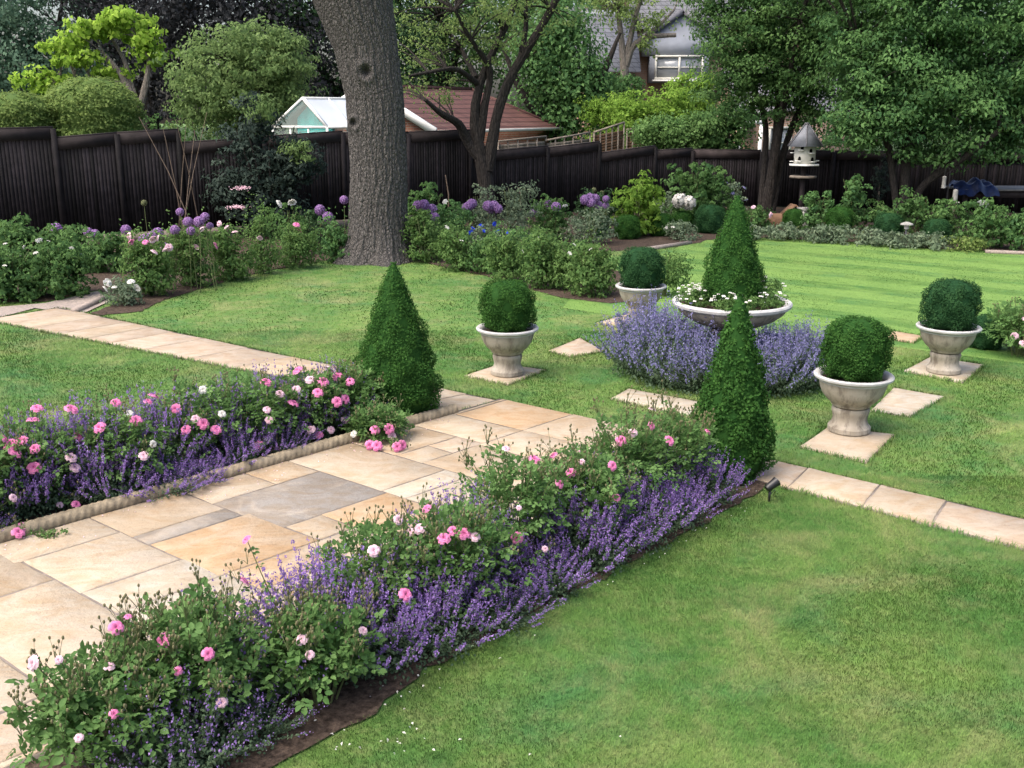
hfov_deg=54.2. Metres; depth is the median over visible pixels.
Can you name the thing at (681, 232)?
leafy plant
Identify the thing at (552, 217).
leafy plant
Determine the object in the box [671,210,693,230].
topiary ball
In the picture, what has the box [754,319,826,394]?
catmint plant
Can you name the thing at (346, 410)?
catmint plant
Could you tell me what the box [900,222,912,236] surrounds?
path light
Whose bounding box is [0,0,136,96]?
conifer tree
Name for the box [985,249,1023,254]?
edging kerb
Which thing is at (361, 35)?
old tree
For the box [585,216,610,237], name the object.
topiary ball
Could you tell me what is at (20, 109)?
domed shrub
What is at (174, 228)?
allium
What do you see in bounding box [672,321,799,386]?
catmint plant
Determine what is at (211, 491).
petals
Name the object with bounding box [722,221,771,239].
silver groundcover
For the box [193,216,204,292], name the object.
allium
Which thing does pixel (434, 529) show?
rose bush
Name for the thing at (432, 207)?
allium
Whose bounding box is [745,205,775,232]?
leafy plant
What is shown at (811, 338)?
catmint plant
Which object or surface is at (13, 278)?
leafy plant
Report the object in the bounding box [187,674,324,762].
catmint plant
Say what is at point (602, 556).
catmint plant
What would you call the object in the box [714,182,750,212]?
lilac plant
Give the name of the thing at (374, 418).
rose bush
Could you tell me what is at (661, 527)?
catmint plant
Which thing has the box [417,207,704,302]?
border soil
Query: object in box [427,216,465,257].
leafy plant
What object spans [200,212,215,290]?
allium
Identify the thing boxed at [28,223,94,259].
leafy plant
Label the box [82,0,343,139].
purple beech
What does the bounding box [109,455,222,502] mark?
catmint plant
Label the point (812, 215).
leafy plant
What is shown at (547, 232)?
leafy plant
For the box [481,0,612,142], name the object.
dark tree
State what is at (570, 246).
leafy plant
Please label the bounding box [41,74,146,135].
domed shrub
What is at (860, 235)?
silver groundcover
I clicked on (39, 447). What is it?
rose bush
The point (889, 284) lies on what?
striped lawn
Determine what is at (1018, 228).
leafy plant
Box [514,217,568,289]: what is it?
rose bush
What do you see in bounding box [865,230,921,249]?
silver groundcover
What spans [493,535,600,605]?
catmint plant
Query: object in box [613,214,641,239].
topiary ball
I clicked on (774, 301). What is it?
bedding plant
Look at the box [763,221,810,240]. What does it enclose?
silver groundcover
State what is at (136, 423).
rose bush
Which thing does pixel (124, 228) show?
allium
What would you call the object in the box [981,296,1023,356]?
rose bush
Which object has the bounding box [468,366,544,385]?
stepping stone
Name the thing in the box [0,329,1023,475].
grass
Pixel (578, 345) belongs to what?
stepping stone
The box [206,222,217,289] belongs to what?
allium
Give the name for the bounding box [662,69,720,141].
climber shrub
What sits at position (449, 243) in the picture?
rose bush
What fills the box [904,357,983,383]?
stepping stone
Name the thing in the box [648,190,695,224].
leafy plant
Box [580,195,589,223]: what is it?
allium
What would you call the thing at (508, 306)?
topiary ball
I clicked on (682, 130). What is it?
climber shrub
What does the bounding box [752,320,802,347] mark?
catmint plant
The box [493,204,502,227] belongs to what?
allium
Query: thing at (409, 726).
petals
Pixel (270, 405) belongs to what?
rose bush
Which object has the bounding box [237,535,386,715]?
rose bush
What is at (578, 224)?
leafy plant
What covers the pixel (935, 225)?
topiary ball
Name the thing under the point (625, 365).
catmint plant
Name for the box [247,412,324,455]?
catmint plant
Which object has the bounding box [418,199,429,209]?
allium
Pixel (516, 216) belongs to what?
feathery plant
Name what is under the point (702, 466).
catmint plant
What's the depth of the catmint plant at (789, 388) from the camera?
10.17 m
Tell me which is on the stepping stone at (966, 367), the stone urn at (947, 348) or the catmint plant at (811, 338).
the stone urn at (947, 348)
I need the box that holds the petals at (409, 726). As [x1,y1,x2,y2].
[330,635,620,754]
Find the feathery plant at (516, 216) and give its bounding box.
[476,179,542,238]
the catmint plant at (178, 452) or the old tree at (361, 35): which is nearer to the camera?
the catmint plant at (178, 452)
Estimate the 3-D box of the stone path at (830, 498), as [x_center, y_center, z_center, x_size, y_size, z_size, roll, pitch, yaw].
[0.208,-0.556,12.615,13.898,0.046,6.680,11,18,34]
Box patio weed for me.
[26,527,67,539]
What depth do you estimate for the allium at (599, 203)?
23.15 m
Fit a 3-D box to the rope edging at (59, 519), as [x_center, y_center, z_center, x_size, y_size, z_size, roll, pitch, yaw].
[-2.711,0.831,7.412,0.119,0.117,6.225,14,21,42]
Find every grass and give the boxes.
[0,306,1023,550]
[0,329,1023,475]
[2,247,692,330]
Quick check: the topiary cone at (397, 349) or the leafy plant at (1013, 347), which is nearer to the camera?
the topiary cone at (397, 349)
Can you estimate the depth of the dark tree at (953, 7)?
44.27 m
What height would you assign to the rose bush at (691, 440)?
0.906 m
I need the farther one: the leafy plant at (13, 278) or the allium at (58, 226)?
the allium at (58, 226)
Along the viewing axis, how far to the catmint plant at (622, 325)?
11.23 m
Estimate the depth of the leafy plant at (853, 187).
23.92 m
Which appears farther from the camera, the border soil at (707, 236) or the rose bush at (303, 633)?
the border soil at (707, 236)
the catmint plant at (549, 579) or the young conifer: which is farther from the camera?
the young conifer
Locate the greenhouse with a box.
[272,97,347,134]
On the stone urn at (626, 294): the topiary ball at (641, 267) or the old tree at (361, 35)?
the topiary ball at (641, 267)
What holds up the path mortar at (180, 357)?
on the lawn at (422, 302)
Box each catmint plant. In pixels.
[0,398,90,501]
[0,429,65,522]
[0,434,96,518]
[0,510,18,530]
[37,389,156,504]
[58,440,171,504]
[58,676,272,767]
[79,652,268,767]
[89,380,221,483]
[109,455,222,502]
[148,569,339,728]
[160,449,245,485]
[182,412,278,467]
[186,372,275,459]
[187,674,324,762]
[236,537,430,681]
[241,358,328,442]
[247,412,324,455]
[285,394,349,441]
[303,354,374,432]
[312,565,454,689]
[373,522,509,639]
[373,564,512,669]
[392,470,533,588]
[458,571,564,636]
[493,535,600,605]
[506,474,625,569]
[526,487,669,580]
[541,446,652,526]
[585,291,712,381]
[586,469,703,558]
[595,285,699,370]
[612,298,720,391]
[617,447,709,521]
[639,469,722,532]
[651,330,718,396]
[670,444,763,510]
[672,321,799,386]
[673,446,726,485]
[682,315,714,346]
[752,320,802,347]
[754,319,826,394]
[755,324,818,398]
[757,310,829,381]
[759,317,825,346]
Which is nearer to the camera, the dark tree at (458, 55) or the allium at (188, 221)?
the allium at (188, 221)
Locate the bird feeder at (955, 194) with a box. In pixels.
[951,189,959,217]
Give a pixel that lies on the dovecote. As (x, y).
(805, 141)
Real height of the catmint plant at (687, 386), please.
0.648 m
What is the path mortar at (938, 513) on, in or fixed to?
on the lawn at (422, 302)
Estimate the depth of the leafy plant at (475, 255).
17.95 m
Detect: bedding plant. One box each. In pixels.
[672,284,703,302]
[676,287,712,307]
[684,283,703,297]
[709,292,736,311]
[744,295,767,310]
[756,291,788,309]
[760,276,785,300]
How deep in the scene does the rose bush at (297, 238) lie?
18.40 m
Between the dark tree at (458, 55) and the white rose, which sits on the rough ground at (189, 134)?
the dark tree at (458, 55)
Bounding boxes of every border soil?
[0,228,346,314]
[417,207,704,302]
[690,206,1023,250]
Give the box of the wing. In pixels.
[565,7,640,139]
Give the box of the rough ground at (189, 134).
[165,127,1010,216]
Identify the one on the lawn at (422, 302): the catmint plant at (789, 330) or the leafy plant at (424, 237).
the catmint plant at (789, 330)
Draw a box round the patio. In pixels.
[0,399,690,767]
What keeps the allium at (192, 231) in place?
on the border soil at (149, 300)
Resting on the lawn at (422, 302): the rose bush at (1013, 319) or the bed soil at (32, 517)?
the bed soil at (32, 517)
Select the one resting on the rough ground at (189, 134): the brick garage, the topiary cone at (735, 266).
the brick garage
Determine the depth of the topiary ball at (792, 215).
24.38 m
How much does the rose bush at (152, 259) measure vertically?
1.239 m
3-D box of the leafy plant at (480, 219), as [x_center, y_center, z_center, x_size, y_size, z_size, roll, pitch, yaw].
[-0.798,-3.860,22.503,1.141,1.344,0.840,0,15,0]
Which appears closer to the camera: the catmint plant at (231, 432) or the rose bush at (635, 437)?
the rose bush at (635, 437)
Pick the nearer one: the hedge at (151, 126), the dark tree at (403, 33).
the hedge at (151, 126)
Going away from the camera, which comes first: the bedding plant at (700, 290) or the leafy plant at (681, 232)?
the bedding plant at (700, 290)
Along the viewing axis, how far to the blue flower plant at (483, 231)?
19.13 m
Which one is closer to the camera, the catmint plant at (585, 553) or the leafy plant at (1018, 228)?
the catmint plant at (585, 553)
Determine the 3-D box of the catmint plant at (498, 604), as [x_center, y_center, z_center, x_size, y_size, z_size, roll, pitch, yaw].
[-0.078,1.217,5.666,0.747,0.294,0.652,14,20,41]
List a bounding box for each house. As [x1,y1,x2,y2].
[621,0,816,148]
[707,68,867,151]
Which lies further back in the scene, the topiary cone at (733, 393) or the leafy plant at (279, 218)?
the leafy plant at (279, 218)
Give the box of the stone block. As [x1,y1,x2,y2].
[797,207,817,228]
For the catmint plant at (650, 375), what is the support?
on the lawn at (422, 302)
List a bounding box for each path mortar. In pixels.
[0,308,492,399]
[757,461,1021,550]
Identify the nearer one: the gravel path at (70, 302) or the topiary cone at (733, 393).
the topiary cone at (733, 393)
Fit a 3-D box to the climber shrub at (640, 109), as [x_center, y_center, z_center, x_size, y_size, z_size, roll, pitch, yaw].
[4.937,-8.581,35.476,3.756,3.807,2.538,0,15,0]
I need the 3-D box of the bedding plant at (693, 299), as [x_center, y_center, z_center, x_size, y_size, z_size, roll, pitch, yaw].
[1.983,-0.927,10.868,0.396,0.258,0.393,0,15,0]
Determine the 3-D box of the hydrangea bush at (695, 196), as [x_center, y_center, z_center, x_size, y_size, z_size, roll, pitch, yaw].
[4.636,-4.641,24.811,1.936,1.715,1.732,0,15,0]
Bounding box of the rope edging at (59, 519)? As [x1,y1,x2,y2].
[0,404,458,542]
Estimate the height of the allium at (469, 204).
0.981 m
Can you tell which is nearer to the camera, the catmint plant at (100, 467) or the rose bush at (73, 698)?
the rose bush at (73, 698)
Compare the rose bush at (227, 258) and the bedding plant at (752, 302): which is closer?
the bedding plant at (752, 302)
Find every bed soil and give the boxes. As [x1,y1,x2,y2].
[0,408,428,527]
[25,480,765,767]
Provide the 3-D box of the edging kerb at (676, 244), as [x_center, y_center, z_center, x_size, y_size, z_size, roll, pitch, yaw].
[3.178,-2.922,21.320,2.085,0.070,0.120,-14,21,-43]
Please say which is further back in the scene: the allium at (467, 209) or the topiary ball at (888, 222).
the topiary ball at (888, 222)
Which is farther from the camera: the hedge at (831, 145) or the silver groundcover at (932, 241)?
the hedge at (831, 145)
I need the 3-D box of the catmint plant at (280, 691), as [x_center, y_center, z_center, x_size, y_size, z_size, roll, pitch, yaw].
[-1.299,1.228,4.897,0.974,0.690,0.966,-12,19,-37]
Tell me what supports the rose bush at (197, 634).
on the bed soil at (350, 704)
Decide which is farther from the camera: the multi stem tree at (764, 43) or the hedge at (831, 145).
the hedge at (831, 145)
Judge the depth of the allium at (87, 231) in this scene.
19.52 m
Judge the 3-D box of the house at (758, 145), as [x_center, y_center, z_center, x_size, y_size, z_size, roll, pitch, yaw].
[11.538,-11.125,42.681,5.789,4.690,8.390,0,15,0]
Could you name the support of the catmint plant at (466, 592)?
on the bed soil at (350, 704)
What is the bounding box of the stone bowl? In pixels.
[672,294,792,339]
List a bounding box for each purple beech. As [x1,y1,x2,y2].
[40,0,222,129]
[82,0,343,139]
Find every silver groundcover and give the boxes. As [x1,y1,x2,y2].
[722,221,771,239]
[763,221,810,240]
[793,223,849,243]
[832,224,885,246]
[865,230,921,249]
[907,230,955,250]
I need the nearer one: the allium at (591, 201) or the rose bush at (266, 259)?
the rose bush at (266, 259)
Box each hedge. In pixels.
[143,110,235,140]
[789,116,1023,151]
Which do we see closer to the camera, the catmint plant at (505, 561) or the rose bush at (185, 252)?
the catmint plant at (505, 561)
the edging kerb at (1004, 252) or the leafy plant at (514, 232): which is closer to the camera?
the leafy plant at (514, 232)
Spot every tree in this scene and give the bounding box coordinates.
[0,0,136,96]
[7,4,180,129]
[152,13,328,139]
[235,0,465,96]
[312,0,420,266]
[393,0,543,103]
[394,0,588,222]
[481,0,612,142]
[494,0,626,142]
[564,0,681,90]
[669,0,881,212]
[764,0,951,150]
[801,0,1023,216]
[884,0,1023,146]
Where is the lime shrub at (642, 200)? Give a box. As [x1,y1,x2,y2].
[608,169,665,234]
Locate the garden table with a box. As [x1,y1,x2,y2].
[945,186,1023,218]
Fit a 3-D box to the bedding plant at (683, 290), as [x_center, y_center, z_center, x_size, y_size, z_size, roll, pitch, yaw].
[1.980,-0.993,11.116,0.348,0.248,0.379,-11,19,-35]
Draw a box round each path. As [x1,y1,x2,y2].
[0,291,107,316]
[0,308,493,409]
[753,458,1023,547]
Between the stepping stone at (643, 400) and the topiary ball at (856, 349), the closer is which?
the topiary ball at (856, 349)
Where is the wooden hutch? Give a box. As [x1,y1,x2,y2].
[767,203,797,226]
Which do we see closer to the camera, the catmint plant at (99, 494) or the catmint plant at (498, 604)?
the catmint plant at (498, 604)
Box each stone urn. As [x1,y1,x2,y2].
[476,323,538,377]
[615,282,666,320]
[813,365,894,436]
[916,320,981,374]
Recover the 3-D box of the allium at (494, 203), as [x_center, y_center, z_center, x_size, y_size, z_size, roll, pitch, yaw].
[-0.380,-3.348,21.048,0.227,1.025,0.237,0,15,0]
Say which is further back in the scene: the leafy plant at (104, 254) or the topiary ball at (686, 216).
the topiary ball at (686, 216)
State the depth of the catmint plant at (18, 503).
7.00 m
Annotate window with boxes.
[652,55,703,81]
[769,126,791,149]
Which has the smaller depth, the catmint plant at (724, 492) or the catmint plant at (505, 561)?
the catmint plant at (505, 561)
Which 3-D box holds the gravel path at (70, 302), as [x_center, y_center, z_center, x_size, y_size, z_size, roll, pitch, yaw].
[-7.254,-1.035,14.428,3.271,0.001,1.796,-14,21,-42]
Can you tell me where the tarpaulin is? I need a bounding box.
[946,177,999,196]
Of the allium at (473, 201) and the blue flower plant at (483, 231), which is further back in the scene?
the allium at (473, 201)
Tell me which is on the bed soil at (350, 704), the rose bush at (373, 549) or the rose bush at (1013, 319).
the rose bush at (373, 549)
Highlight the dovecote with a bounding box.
[788,122,823,206]
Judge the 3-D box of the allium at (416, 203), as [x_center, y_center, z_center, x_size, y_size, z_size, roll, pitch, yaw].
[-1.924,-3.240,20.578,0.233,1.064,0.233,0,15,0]
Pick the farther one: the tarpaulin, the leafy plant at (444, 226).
the tarpaulin
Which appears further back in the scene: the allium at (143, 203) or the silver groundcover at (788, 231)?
the silver groundcover at (788, 231)
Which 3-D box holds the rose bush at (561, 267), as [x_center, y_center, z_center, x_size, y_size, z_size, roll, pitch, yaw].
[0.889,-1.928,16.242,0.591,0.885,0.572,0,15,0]
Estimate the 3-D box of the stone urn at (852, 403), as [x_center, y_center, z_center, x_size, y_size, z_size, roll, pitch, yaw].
[3.045,0.163,8.977,0.690,0.533,0.690,-3,15,-10]
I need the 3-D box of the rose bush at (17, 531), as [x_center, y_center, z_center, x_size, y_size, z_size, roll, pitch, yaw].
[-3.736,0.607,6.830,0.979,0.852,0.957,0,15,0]
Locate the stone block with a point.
(804, 210)
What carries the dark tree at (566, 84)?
on the rough ground at (189, 134)
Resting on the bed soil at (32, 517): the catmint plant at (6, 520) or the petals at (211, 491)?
the catmint plant at (6, 520)
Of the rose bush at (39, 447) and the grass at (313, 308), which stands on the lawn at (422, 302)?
the grass at (313, 308)
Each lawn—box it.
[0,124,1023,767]
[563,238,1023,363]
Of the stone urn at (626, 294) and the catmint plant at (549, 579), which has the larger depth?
the stone urn at (626, 294)
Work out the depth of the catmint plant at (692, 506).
6.94 m
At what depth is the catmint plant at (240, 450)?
8.08 m
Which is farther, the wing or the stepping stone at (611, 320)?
the wing
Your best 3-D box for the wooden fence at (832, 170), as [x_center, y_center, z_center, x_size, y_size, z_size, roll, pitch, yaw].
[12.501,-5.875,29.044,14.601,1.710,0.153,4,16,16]
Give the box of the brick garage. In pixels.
[342,85,562,144]
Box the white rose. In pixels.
[99,275,144,305]
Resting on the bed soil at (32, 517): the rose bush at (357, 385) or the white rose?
the rose bush at (357, 385)
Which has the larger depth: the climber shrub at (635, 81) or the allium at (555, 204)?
the climber shrub at (635, 81)
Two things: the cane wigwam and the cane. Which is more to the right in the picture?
the cane
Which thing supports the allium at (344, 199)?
on the border soil at (149, 300)
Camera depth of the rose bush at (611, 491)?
6.42 m
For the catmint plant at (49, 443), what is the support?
on the bed soil at (32, 517)
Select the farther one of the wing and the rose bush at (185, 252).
the wing
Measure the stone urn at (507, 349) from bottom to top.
0.528 m
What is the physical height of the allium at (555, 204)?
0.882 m
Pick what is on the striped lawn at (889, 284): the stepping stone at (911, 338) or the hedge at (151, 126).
the stepping stone at (911, 338)
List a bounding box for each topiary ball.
[477,278,537,332]
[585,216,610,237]
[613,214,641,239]
[616,246,666,288]
[647,212,674,235]
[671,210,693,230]
[692,203,726,233]
[781,209,803,229]
[816,315,897,382]
[821,206,856,230]
[873,212,903,237]
[917,276,984,331]
[922,218,951,242]
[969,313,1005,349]
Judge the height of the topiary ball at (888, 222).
0.666 m
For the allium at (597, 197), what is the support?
on the border soil at (617, 244)
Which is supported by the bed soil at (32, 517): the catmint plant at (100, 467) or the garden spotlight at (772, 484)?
the catmint plant at (100, 467)
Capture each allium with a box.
[51,223,62,230]
[83,227,91,240]
[120,225,131,258]
[141,200,147,232]
[152,227,165,289]
[170,225,179,286]
[176,208,189,284]
[183,217,192,292]
[186,226,197,288]
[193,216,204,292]
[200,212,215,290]
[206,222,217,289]
[314,204,324,248]
[322,212,333,222]
[340,195,347,226]
[413,200,421,250]
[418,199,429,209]
[427,204,437,222]
[430,212,439,227]
[462,203,471,226]
[464,201,473,233]
[468,199,476,237]
[482,200,492,223]
[489,201,498,210]
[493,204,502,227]
[551,202,560,238]
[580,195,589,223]
[586,198,595,218]
[592,194,599,210]
[595,201,602,209]
[602,195,609,218]
[602,202,609,208]
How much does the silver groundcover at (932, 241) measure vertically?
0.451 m
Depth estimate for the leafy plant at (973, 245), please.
20.75 m
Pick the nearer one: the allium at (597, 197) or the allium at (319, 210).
the allium at (319, 210)
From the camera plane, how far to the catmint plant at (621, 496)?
6.70 m
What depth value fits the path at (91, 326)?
12.50 m
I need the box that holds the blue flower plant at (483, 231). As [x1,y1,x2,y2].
[468,222,511,256]
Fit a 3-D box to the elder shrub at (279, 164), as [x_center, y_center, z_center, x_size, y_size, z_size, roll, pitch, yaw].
[-5.674,-4.936,22.856,2.974,3.424,2.117,0,15,0]
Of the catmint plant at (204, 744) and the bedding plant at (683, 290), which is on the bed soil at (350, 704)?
the catmint plant at (204, 744)
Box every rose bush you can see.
[0,398,95,509]
[0,428,34,537]
[1,594,205,767]
[51,384,176,486]
[94,558,279,727]
[111,219,180,297]
[147,366,256,459]
[159,207,219,286]
[198,363,309,451]
[201,209,262,281]
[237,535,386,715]
[240,192,279,276]
[263,355,350,441]
[270,210,322,269]
[294,499,446,646]
[325,358,393,426]
[339,394,415,451]
[398,477,535,617]
[433,212,480,271]
[443,424,592,570]
[479,225,528,281]
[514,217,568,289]
[530,424,640,537]
[549,238,583,290]
[560,226,620,297]
[562,385,689,520]
[631,380,720,495]
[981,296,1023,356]
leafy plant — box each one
[0,213,40,265]
[0,223,50,302]
[14,222,98,299]
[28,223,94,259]
[77,231,128,273]
[266,199,310,253]
[275,208,347,248]
[399,205,443,262]
[408,181,462,239]
[422,199,476,252]
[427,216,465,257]
[452,231,501,274]
[455,183,493,234]
[480,220,527,245]
[509,228,549,270]
[524,193,573,238]
[528,227,563,248]
[553,238,594,269]
[559,205,618,243]
[573,187,621,222]
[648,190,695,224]
[660,250,695,296]
[662,219,702,240]
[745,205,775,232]
[799,190,833,230]
[835,173,872,225]
[855,198,909,231]
[892,185,943,234]
[922,197,979,235]
[941,235,990,253]
[954,197,1019,247]
[996,208,1023,250]
[1000,332,1023,352]
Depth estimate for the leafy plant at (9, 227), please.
18.12 m
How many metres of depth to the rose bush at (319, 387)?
8.66 m
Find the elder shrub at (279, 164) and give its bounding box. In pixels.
[199,90,328,237]
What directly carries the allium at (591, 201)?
on the border soil at (617, 244)
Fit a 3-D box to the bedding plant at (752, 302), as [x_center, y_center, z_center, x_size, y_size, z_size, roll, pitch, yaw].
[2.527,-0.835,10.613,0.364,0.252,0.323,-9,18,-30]
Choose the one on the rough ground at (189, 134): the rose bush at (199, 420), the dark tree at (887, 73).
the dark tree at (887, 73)
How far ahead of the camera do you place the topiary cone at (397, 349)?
9.16 m
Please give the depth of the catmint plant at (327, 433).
8.79 m
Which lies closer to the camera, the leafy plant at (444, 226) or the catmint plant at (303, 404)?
the catmint plant at (303, 404)
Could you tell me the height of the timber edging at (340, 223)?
0.200 m
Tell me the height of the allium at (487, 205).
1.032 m
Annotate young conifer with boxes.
[870,156,890,201]
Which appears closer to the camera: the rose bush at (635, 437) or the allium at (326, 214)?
the rose bush at (635, 437)
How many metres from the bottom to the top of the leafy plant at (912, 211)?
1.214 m
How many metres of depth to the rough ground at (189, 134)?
124.83 m
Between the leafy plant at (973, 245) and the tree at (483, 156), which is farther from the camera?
the tree at (483, 156)
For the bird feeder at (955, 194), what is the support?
on the border soil at (707, 236)
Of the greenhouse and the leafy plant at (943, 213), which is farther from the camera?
the greenhouse
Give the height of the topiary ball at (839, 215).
0.702 m
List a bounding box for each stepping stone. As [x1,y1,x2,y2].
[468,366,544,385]
[549,338,602,356]
[596,313,666,326]
[611,389,698,416]
[800,428,893,463]
[872,388,943,417]
[888,331,920,343]
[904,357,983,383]
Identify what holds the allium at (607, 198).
on the border soil at (617, 244)
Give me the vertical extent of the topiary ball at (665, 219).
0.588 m
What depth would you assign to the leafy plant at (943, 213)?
22.39 m
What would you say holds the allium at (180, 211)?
on the border soil at (149, 300)
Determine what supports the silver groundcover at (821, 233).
on the border soil at (707, 236)
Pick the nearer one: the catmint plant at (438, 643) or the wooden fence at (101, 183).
the catmint plant at (438, 643)
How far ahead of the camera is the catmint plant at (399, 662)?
5.11 m
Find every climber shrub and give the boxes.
[573,91,636,146]
[583,68,649,148]
[599,86,705,148]
[621,109,726,149]
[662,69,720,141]
[688,102,761,149]
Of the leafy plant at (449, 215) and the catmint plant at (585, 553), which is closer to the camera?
the catmint plant at (585, 553)
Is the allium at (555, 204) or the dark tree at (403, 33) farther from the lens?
the dark tree at (403, 33)
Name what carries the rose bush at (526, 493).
on the bed soil at (350, 704)
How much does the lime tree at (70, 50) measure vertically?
5.999 m
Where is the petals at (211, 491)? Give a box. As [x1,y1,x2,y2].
[5,419,442,553]
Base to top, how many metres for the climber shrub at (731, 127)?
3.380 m
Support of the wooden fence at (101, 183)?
on the rough ground at (189, 134)
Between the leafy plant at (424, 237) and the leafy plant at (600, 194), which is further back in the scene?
the leafy plant at (600, 194)
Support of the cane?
on the border soil at (617, 244)
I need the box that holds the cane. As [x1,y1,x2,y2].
[445,175,448,206]
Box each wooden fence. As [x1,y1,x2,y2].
[0,126,692,236]
[690,149,1023,212]
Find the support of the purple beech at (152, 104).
on the rough ground at (189, 134)
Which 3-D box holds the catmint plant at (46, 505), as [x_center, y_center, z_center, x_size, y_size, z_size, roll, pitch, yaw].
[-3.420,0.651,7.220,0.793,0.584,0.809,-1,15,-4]
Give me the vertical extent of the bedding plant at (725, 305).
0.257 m
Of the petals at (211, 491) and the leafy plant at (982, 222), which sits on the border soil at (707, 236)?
the leafy plant at (982, 222)
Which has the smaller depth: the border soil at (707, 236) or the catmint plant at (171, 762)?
the catmint plant at (171, 762)
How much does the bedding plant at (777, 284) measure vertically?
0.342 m
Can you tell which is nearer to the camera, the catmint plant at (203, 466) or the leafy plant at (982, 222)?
the catmint plant at (203, 466)
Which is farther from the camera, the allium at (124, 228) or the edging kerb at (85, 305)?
the allium at (124, 228)
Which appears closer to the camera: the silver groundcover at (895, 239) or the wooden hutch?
the silver groundcover at (895, 239)
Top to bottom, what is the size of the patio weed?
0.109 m
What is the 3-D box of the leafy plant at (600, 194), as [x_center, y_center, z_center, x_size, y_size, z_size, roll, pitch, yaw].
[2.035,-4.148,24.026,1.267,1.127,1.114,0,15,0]
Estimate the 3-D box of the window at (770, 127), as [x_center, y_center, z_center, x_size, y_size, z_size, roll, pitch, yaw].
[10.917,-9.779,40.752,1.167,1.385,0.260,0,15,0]
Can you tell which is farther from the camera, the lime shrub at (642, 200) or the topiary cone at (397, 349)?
the lime shrub at (642, 200)
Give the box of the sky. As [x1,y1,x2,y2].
[0,0,1019,123]
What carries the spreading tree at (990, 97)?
on the border soil at (707, 236)
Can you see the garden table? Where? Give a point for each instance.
(1011, 191)
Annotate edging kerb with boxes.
[70,296,107,311]
[628,241,691,249]
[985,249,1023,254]
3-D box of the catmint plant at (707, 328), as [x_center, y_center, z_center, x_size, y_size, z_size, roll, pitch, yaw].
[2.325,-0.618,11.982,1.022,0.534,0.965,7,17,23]
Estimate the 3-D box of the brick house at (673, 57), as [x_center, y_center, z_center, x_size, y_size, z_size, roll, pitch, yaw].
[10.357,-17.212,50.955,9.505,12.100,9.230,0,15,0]
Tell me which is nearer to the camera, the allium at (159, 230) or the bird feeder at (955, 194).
the allium at (159, 230)
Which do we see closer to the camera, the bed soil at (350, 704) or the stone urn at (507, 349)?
the bed soil at (350, 704)
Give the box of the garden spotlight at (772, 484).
[765,477,780,501]
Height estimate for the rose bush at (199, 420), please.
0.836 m
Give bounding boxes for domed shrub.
[0,89,56,133]
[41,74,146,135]
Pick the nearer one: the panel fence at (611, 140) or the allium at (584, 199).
the allium at (584, 199)
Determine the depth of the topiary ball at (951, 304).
10.72 m
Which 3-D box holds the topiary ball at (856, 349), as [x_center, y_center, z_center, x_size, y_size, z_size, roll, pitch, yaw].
[3.048,-0.321,8.864,0.668,0.598,0.682,-5,16,-19]
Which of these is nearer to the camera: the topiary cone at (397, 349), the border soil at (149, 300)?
the topiary cone at (397, 349)
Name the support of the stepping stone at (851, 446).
on the lawn at (422, 302)
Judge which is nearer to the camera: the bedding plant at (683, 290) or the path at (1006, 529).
the path at (1006, 529)
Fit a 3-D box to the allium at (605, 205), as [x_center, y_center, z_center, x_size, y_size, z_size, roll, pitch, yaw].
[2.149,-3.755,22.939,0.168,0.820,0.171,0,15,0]
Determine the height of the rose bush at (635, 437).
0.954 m
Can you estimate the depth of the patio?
6.86 m
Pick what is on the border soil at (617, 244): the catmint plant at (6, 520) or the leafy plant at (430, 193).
the leafy plant at (430, 193)
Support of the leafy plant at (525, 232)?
on the border soil at (617, 244)
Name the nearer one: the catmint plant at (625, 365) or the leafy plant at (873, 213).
the catmint plant at (625, 365)
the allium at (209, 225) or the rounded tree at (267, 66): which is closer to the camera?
the allium at (209, 225)
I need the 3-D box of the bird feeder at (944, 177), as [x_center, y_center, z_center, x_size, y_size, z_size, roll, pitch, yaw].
[10.434,-4.464,24.175,0.184,1.538,0.107,0,15,0]
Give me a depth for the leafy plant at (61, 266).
15.53 m
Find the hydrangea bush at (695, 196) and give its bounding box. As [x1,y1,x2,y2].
[660,161,734,228]
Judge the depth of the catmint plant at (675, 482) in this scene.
7.10 m
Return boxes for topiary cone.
[351,261,445,417]
[689,292,777,484]
[700,195,767,306]
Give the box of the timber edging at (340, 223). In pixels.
[81,215,439,244]
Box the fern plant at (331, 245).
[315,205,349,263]
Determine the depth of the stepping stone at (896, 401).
9.96 m
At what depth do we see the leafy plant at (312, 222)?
21.24 m
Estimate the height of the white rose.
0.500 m
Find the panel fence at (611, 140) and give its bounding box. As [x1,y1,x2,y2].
[497,122,650,151]
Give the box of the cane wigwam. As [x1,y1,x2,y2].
[139,113,206,238]
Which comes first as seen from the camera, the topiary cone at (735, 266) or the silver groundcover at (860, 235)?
the topiary cone at (735, 266)
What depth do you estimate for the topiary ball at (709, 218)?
23.71 m
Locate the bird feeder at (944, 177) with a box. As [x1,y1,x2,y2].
[941,167,949,206]
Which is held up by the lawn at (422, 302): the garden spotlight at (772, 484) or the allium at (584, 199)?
the garden spotlight at (772, 484)

